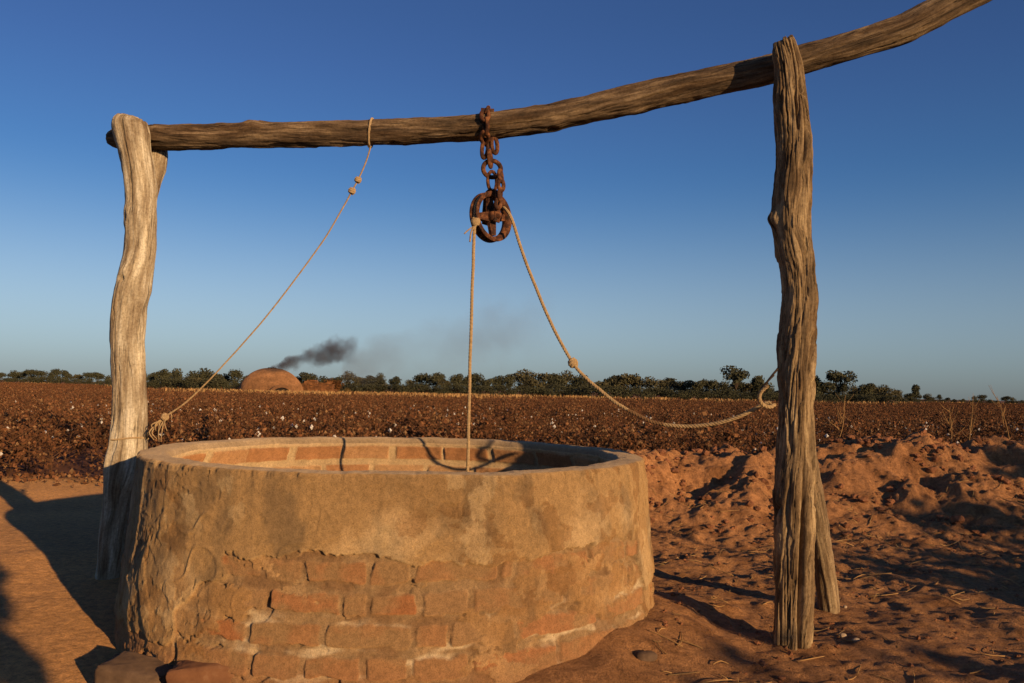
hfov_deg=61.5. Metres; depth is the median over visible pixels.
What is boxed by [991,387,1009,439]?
dry weed
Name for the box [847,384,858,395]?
tree
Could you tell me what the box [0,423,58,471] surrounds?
cotton plant
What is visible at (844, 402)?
dry weed
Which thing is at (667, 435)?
cotton plant
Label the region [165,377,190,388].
bush
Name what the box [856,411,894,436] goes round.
cotton plant
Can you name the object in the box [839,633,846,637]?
pebble
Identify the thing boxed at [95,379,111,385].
bush
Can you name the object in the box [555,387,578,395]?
bush
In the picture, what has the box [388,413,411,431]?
cotton plant
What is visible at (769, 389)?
tree
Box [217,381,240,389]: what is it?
bush
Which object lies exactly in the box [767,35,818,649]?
wooden post
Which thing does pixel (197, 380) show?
bush
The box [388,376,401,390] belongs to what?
tree
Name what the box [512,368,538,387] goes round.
tree
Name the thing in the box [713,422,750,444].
cotton plant
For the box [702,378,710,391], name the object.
tree
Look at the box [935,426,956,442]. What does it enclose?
cotton plant
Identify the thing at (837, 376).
tree
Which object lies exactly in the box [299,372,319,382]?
tree
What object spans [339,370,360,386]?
tree
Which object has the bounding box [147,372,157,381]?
tree
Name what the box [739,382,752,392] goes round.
tree
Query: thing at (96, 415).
cotton plant
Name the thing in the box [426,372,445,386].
tree
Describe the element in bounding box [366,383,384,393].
bush
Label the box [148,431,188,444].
cotton plant
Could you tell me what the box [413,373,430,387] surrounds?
tree
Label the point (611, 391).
bush
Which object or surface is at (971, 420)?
dry weed
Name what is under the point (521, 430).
cotton plant
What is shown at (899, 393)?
tree
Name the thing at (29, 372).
tree
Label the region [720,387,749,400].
bush
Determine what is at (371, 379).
tree
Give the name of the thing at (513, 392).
bush
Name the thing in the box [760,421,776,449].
cotton plant
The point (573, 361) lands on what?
rope
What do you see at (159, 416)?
cotton plant
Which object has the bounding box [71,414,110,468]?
cotton plant
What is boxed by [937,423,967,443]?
cotton plant
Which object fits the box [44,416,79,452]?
cotton plant
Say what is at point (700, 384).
tree
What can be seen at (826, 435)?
cotton plant
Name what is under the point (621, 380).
tree
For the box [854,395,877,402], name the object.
bush
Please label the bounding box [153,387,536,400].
dry grass
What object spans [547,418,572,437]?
cotton plant
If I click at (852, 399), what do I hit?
bush
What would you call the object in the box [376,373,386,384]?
tree
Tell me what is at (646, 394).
bush
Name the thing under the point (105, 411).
cotton plant
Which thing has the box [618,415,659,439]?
cotton plant
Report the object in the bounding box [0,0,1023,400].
sky
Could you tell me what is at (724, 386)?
tree
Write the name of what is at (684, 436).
cotton plant
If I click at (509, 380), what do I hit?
tree
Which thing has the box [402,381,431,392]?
bush
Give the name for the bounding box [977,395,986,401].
tree
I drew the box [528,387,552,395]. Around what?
bush
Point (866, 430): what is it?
cotton plant
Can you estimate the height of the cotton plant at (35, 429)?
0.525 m
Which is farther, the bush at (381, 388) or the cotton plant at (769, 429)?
the bush at (381, 388)
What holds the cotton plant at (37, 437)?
on the ground at (56, 612)
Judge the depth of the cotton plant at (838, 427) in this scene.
11.62 m
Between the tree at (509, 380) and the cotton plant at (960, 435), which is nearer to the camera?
the cotton plant at (960, 435)
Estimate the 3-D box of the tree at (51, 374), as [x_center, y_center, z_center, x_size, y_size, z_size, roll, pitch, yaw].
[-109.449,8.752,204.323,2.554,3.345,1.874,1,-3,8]
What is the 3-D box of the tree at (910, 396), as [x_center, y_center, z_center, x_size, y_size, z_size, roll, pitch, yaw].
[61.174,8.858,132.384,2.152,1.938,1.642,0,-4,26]
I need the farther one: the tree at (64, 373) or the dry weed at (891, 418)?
the tree at (64, 373)
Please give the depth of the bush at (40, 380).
190.16 m
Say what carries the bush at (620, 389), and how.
on the ground at (56, 612)
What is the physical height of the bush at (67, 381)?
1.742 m
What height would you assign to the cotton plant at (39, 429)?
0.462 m
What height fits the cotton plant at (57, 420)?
0.791 m
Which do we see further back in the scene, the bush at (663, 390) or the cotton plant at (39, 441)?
the bush at (663, 390)
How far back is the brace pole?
3.48 m
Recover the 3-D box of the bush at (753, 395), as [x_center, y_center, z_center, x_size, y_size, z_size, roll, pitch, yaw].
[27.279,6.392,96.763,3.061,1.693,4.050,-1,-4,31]
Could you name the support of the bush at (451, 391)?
on the ground at (56, 612)
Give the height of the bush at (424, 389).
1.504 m
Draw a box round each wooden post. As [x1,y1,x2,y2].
[95,113,167,579]
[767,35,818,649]
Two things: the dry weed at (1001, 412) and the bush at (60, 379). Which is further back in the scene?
the bush at (60, 379)
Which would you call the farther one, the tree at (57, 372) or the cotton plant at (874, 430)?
the tree at (57, 372)
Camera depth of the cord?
3.85 m
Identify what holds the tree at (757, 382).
on the ground at (56, 612)
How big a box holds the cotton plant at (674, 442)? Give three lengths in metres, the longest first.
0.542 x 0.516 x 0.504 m
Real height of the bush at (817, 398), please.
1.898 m
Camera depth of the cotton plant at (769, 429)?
10.60 m
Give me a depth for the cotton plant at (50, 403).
12.27 m
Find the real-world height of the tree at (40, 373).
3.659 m
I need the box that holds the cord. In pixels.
[108,117,373,440]
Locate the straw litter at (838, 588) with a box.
[646,475,1023,682]
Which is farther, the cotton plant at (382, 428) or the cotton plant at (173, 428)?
the cotton plant at (382, 428)
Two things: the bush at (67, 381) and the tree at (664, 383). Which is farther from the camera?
the bush at (67, 381)
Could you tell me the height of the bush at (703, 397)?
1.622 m
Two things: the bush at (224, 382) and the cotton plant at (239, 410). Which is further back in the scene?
the bush at (224, 382)
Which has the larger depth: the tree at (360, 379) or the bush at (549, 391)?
the tree at (360, 379)
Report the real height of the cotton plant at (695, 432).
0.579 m
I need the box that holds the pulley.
[469,170,511,242]
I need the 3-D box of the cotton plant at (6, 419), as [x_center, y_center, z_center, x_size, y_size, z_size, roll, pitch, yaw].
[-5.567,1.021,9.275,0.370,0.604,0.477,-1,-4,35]
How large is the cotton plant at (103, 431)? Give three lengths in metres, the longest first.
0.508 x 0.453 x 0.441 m
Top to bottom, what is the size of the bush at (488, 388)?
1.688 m
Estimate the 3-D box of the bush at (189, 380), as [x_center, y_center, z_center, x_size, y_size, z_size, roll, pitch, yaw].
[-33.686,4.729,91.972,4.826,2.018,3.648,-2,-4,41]
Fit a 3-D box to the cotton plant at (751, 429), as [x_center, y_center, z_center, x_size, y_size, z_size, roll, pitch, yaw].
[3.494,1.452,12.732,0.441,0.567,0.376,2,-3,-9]
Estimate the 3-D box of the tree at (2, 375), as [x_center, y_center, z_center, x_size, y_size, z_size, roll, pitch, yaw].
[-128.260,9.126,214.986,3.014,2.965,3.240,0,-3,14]
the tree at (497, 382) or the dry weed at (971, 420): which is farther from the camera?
the tree at (497, 382)
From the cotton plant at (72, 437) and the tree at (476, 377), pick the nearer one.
the cotton plant at (72, 437)
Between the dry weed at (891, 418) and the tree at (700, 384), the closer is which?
the dry weed at (891, 418)
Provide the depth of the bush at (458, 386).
91.80 m
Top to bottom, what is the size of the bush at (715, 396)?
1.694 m
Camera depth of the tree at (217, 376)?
92.10 m
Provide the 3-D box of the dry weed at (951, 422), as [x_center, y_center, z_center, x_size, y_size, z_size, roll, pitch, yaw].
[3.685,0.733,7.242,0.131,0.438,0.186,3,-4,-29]
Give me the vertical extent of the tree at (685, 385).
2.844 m
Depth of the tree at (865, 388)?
102.52 m
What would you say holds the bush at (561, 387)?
on the ground at (56, 612)
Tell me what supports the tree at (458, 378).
on the ground at (56, 612)
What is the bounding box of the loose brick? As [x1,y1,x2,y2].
[166,660,233,682]
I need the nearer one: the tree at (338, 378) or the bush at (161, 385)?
the bush at (161, 385)
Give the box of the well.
[113,437,654,682]
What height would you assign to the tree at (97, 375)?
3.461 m
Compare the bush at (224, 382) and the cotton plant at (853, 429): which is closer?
the cotton plant at (853, 429)
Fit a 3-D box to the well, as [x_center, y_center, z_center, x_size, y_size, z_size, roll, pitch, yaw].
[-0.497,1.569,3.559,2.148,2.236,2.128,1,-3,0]
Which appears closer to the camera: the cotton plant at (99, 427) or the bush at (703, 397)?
the cotton plant at (99, 427)
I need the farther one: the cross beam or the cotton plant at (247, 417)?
the cotton plant at (247, 417)
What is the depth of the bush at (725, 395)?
96.02 m
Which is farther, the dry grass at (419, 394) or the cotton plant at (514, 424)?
the dry grass at (419, 394)
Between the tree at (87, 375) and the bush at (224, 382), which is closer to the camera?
the bush at (224, 382)
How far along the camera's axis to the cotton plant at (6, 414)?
10.38 m
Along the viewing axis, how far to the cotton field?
16.83 m
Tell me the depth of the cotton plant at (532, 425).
12.88 m
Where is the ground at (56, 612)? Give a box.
[0,380,1023,682]
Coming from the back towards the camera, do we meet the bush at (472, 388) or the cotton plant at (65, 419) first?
the bush at (472, 388)
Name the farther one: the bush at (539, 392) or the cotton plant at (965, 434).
the bush at (539, 392)
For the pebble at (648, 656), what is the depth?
2.79 m
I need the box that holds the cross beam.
[106,0,991,150]
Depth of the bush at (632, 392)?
93.05 m
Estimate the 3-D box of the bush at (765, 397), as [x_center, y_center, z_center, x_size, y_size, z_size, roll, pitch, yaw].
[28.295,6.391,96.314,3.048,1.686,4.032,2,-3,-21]
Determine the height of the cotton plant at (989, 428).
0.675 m
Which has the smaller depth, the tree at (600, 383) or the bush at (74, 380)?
the tree at (600, 383)
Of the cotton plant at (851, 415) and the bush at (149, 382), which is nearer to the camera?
the cotton plant at (851, 415)
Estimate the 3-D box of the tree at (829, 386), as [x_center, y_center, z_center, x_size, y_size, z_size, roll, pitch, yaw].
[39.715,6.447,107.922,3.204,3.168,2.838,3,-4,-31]
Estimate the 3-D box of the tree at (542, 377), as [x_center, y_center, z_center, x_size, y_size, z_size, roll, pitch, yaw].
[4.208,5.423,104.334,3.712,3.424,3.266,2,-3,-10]
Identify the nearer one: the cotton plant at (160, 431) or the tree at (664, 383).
the cotton plant at (160, 431)
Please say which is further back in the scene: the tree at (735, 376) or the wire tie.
the tree at (735, 376)
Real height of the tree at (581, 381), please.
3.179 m
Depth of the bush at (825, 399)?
97.42 m
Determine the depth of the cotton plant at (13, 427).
8.29 m
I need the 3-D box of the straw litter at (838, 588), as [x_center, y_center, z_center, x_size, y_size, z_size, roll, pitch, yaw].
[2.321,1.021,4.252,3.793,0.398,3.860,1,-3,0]
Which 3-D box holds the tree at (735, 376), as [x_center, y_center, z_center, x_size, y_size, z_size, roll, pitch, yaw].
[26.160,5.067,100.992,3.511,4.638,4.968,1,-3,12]
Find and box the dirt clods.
[628,428,1023,682]
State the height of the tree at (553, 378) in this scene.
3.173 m
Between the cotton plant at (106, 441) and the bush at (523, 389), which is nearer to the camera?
the cotton plant at (106, 441)
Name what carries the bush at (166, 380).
on the ground at (56, 612)
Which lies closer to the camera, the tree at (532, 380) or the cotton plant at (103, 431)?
the cotton plant at (103, 431)
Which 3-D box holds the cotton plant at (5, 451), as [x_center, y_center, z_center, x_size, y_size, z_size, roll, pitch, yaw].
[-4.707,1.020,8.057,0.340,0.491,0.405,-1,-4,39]
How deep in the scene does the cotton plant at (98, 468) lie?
7.78 m
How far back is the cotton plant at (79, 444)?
8.97 m
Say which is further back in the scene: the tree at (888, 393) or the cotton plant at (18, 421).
the tree at (888, 393)
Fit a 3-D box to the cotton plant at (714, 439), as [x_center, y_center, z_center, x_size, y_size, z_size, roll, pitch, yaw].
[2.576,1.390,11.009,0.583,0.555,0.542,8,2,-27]
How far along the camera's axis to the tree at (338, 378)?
100.91 m
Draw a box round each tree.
[0,372,5,378]
[6,370,21,382]
[19,371,29,377]
[24,369,38,377]
[33,370,48,379]
[46,372,55,380]
[50,368,62,377]
[61,370,69,383]
[72,374,84,380]
[82,372,92,380]
[91,372,105,380]
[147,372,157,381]
[156,369,172,382]
[170,368,182,379]
[183,371,197,379]
[194,368,214,385]
[204,373,226,380]
[221,373,232,383]
[228,368,243,382]
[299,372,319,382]
[317,376,328,382]
[328,377,342,381]
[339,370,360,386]
[354,376,363,386]
[362,375,378,384]
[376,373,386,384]
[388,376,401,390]
[405,379,414,389]
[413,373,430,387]
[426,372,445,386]
[437,379,449,386]
[448,373,463,388]
[461,376,476,385]
[467,372,484,386]
[479,378,495,392]
[492,375,504,392]
[499,374,515,386]
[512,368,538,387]
[517,375,538,392]
[533,372,552,386]
[547,373,565,384]
[557,370,578,385]
[567,374,589,395]
[595,380,610,393]
[603,375,616,397]
[608,373,642,392]
[629,377,643,394]
[635,376,660,390]
[655,379,672,391]
[663,377,677,389]
[673,380,694,391]
[689,380,707,393]
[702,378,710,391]
[704,379,724,394]
[717,381,729,391]
[720,365,749,389]
[725,381,745,391]
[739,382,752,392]
[750,375,764,392]
[758,382,774,398]
[815,375,823,394]
[820,380,837,395]
[825,370,857,392]
[833,383,851,394]
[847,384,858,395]
[855,383,877,395]
[873,384,896,398]
[874,392,896,397]
[894,389,903,400]
[902,393,916,401]
[911,384,921,401]
[923,393,935,399]
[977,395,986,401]
[1001,396,1012,400]
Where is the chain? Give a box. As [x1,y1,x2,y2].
[479,105,505,209]
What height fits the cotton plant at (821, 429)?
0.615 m
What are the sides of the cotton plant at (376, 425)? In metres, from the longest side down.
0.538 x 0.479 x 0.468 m
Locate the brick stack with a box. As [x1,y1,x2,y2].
[301,380,334,391]
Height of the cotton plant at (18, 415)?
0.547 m
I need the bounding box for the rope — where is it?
[464,195,775,471]
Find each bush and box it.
[0,378,12,381]
[16,378,31,382]
[27,376,43,383]
[32,377,44,382]
[41,377,59,382]
[48,377,65,383]
[61,378,72,383]
[66,379,81,383]
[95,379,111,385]
[146,378,162,388]
[146,381,170,388]
[155,375,184,387]
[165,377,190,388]
[178,377,211,388]
[179,377,206,388]
[188,377,227,390]
[192,377,202,386]
[199,380,235,389]
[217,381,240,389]
[323,378,344,391]
[340,383,357,390]
[347,383,375,392]
[366,382,394,392]
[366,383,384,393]
[383,384,411,393]
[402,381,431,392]
[416,386,442,393]
[429,384,451,394]
[436,383,460,393]
[446,381,479,393]
[462,384,487,393]
[471,384,505,394]
[484,383,516,394]
[497,386,521,394]
[516,385,543,395]
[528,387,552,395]
[532,387,559,396]
[540,382,573,395]
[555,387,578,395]
[563,385,589,396]
[574,383,616,397]
[593,384,626,397]
[609,386,632,397]
[621,387,643,397]
[633,386,655,399]
[635,387,664,398]
[654,386,674,397]
[661,389,687,399]
[681,387,704,399]
[693,390,715,399]
[705,391,722,399]
[712,389,738,399]
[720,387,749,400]
[731,390,755,399]
[743,391,763,399]
[753,392,778,401]
[815,394,823,401]
[818,394,837,402]
[827,393,851,403]
[838,393,859,402]
[845,393,875,401]
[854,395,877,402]
[866,393,885,402]
[878,394,905,403]
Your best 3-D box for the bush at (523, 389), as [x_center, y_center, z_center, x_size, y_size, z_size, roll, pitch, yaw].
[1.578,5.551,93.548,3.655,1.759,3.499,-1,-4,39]
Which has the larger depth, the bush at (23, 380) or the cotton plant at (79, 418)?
the bush at (23, 380)
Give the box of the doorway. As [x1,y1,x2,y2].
[274,388,288,391]
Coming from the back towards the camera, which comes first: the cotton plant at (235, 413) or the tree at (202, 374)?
the tree at (202, 374)
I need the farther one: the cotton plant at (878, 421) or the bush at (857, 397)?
the bush at (857, 397)
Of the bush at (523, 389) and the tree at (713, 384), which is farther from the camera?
the tree at (713, 384)
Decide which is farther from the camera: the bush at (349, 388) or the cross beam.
the bush at (349, 388)
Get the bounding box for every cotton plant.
[0,395,55,471]
[0,407,26,425]
[0,408,18,446]
[0,410,31,428]
[0,423,37,477]
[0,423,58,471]
[0,425,36,469]
[0,426,43,468]
[0,428,7,447]
[3,412,33,447]
[5,404,28,447]
[7,415,41,457]
[13,427,57,462]
[17,418,54,450]
[20,391,72,437]
[23,418,60,456]
[24,440,79,477]
[27,406,50,428]
[30,417,65,464]
[34,392,88,453]
[34,406,64,431]
[38,418,75,462]
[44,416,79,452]
[44,424,90,464]
[47,403,89,440]
[61,425,91,449]
[66,416,99,453]
[67,412,99,440]
[68,413,93,431]
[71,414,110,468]
[74,415,106,452]
[81,402,110,428]
[81,415,109,448]
[85,431,109,457]
[88,444,106,473]
[90,408,110,433]
[93,406,110,444]
[95,414,109,447]
[148,410,180,441]
[148,411,192,446]
[148,413,179,441]
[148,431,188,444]
[150,416,172,444]
[152,408,184,437]
[220,403,253,426]
[224,403,248,428]
[238,410,268,437]
[337,407,368,429]
[360,421,390,436]
[364,421,381,435]
[371,412,398,436]
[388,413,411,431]
[408,408,434,429]
[472,417,493,434]
[492,428,514,438]
[500,408,529,437]
[509,422,534,440]
[516,411,546,440]
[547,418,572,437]
[570,422,599,445]
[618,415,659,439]
[645,429,668,448]
[651,432,690,449]
[654,424,675,439]
[675,428,695,449]
[675,429,692,443]
[680,435,703,450]
[685,422,709,446]
[690,432,733,450]
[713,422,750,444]
[729,421,761,443]
[732,428,764,447]
[743,424,764,443]
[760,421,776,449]
[764,413,777,448]
[815,419,832,441]
[817,412,861,442]
[819,430,835,443]
[830,410,877,438]
[837,416,867,437]
[847,422,872,438]
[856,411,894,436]
[862,420,894,436]
[863,408,903,436]
[917,414,943,435]
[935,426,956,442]
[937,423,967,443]
[944,417,974,441]
[950,426,977,441]
[958,426,975,444]
[980,418,1010,437]
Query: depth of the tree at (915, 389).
149.47 m
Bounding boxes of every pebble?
[635,650,657,661]
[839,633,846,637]
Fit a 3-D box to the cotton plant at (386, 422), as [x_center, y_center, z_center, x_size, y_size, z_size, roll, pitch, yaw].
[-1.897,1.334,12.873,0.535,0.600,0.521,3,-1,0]
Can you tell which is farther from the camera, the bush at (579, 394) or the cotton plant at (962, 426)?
the bush at (579, 394)
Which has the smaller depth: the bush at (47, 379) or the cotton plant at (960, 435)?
the cotton plant at (960, 435)
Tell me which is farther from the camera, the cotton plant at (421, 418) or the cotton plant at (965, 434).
the cotton plant at (421, 418)
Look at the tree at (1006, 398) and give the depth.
190.79 m
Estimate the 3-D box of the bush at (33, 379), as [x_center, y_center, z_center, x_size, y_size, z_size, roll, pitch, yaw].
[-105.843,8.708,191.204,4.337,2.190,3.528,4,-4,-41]
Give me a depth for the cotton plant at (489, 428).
12.49 m
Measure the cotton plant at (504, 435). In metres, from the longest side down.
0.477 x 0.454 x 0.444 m
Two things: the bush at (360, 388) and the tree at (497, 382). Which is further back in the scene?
the tree at (497, 382)
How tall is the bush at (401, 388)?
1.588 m
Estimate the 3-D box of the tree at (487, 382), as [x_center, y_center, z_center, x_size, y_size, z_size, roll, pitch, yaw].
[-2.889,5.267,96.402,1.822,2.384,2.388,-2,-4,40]
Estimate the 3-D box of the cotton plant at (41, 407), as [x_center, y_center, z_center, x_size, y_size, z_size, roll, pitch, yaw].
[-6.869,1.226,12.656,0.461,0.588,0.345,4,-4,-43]
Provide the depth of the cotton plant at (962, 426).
12.74 m
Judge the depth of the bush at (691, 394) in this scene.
94.49 m
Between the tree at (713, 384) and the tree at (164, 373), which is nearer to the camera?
the tree at (164, 373)
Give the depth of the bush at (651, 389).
95.78 m
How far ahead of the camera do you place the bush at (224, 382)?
89.06 m
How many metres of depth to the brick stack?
81.28 m
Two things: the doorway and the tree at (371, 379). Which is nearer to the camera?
the doorway
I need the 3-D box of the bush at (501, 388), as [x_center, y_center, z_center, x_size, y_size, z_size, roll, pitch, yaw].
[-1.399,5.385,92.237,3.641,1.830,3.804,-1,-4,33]
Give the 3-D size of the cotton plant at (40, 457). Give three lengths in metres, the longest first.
0.411 x 0.391 x 0.383 m
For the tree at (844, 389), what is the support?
on the ground at (56, 612)
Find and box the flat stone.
[94,651,172,682]
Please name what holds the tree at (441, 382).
on the ground at (56, 612)
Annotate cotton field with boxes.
[0,382,1023,452]
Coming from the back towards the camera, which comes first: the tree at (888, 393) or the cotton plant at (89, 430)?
the tree at (888, 393)
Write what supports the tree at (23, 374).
on the ground at (56, 612)
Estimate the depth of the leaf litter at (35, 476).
7.67 m
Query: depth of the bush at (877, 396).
99.27 m
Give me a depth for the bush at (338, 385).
84.82 m
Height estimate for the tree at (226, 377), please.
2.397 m
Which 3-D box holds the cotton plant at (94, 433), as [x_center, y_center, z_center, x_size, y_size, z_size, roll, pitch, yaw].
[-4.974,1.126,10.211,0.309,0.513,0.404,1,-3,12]
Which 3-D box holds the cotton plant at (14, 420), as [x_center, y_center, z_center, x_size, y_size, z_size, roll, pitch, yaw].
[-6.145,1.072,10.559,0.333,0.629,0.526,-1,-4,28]
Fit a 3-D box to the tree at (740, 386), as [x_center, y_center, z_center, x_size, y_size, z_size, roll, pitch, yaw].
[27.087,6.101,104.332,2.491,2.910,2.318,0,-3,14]
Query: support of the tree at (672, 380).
on the ground at (56, 612)
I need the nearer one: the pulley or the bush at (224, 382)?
the pulley
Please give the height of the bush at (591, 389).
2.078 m
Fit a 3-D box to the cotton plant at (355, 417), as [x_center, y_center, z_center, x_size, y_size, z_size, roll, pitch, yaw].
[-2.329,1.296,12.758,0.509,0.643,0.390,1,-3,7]
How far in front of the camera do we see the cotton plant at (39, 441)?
9.09 m
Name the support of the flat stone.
on the ground at (56, 612)
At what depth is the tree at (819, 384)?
101.31 m
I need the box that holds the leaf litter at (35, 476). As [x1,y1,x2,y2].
[0,468,102,487]
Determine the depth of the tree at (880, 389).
104.52 m
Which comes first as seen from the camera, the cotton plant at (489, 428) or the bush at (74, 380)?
the cotton plant at (489, 428)
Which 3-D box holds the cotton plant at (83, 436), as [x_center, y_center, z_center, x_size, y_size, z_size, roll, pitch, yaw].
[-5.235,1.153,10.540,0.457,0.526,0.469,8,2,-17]
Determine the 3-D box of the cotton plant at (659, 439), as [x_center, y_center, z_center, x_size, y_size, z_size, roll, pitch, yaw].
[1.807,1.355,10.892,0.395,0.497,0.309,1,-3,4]
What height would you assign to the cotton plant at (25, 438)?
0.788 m
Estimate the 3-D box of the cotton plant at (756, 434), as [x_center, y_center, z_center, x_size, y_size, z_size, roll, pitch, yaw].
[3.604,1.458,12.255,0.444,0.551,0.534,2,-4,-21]
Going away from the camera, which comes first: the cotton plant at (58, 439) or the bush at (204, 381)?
the cotton plant at (58, 439)
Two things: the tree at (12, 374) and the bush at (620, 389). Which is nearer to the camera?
the bush at (620, 389)
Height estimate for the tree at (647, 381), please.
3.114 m
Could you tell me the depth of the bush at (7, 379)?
190.08 m
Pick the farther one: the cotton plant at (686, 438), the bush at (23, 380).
the bush at (23, 380)
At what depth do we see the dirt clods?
5.95 m
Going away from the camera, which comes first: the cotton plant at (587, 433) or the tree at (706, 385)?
the cotton plant at (587, 433)
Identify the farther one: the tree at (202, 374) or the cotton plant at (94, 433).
the tree at (202, 374)
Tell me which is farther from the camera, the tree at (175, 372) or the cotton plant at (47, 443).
the tree at (175, 372)
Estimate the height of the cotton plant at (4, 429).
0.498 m
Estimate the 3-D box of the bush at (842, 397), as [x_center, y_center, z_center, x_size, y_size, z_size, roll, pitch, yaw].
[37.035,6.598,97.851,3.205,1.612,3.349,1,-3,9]
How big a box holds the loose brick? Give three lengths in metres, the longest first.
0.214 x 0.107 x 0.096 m
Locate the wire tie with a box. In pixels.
[761,367,778,392]
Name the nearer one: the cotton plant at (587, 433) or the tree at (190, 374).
the cotton plant at (587, 433)
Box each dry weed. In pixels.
[826,393,853,438]
[888,402,901,437]
[939,402,964,441]
[962,397,979,439]
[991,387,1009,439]
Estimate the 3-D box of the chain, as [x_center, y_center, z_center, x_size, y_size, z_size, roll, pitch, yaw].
[-0.104,-0.782,3.689,0.125,0.458,0.164,3,-4,-25]
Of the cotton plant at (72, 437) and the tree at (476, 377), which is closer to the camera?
the cotton plant at (72, 437)
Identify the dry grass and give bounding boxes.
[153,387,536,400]
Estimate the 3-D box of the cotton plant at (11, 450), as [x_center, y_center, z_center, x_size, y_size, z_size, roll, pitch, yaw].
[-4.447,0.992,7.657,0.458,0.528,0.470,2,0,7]
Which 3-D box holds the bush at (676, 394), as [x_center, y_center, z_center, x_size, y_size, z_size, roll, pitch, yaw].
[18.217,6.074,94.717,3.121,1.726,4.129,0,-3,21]
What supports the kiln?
on the ground at (56, 612)
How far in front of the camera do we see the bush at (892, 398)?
97.69 m
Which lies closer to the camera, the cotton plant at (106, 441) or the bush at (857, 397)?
the cotton plant at (106, 441)
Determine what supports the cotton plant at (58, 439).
on the ground at (56, 612)
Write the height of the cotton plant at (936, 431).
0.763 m
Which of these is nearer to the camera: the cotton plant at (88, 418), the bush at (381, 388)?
the cotton plant at (88, 418)
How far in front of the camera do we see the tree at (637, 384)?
99.63 m
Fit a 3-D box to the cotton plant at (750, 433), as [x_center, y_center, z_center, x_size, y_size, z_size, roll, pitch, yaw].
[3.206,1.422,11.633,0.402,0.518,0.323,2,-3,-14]
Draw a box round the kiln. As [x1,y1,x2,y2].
[238,367,303,391]
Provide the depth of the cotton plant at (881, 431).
10.95 m
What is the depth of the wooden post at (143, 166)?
3.95 m
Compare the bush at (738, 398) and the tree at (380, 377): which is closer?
the bush at (738, 398)
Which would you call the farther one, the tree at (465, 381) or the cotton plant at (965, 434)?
the tree at (465, 381)
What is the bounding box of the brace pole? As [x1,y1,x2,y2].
[814,452,839,613]
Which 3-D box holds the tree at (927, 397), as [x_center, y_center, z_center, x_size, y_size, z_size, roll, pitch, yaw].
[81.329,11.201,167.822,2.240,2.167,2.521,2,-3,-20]
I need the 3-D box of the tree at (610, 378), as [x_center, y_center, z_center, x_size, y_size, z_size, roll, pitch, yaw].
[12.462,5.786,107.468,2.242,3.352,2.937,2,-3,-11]
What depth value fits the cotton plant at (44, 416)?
12.17 m
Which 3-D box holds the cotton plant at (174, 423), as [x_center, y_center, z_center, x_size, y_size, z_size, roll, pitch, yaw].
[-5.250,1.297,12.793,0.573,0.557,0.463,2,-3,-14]
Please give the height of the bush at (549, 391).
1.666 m
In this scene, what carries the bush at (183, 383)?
on the ground at (56, 612)
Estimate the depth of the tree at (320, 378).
101.83 m
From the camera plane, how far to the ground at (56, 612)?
4.15 m
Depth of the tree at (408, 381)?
101.70 m
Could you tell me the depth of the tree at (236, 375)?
101.79 m
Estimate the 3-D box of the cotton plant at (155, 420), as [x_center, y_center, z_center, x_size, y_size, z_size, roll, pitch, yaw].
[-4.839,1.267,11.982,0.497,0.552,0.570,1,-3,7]
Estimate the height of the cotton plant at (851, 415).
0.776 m
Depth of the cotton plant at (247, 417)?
12.12 m
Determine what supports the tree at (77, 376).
on the ground at (56, 612)
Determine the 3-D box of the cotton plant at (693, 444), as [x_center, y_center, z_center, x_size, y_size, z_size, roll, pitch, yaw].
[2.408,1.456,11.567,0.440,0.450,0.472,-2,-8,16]
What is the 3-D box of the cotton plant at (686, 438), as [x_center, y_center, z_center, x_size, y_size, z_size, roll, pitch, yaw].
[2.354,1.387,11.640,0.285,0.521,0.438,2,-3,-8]
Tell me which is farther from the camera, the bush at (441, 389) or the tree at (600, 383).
the tree at (600, 383)
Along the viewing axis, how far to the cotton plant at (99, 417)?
12.73 m
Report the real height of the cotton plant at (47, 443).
0.554 m
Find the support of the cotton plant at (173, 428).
on the ground at (56, 612)
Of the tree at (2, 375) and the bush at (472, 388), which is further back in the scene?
the tree at (2, 375)
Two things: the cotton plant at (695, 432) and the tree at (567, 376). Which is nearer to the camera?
the cotton plant at (695, 432)

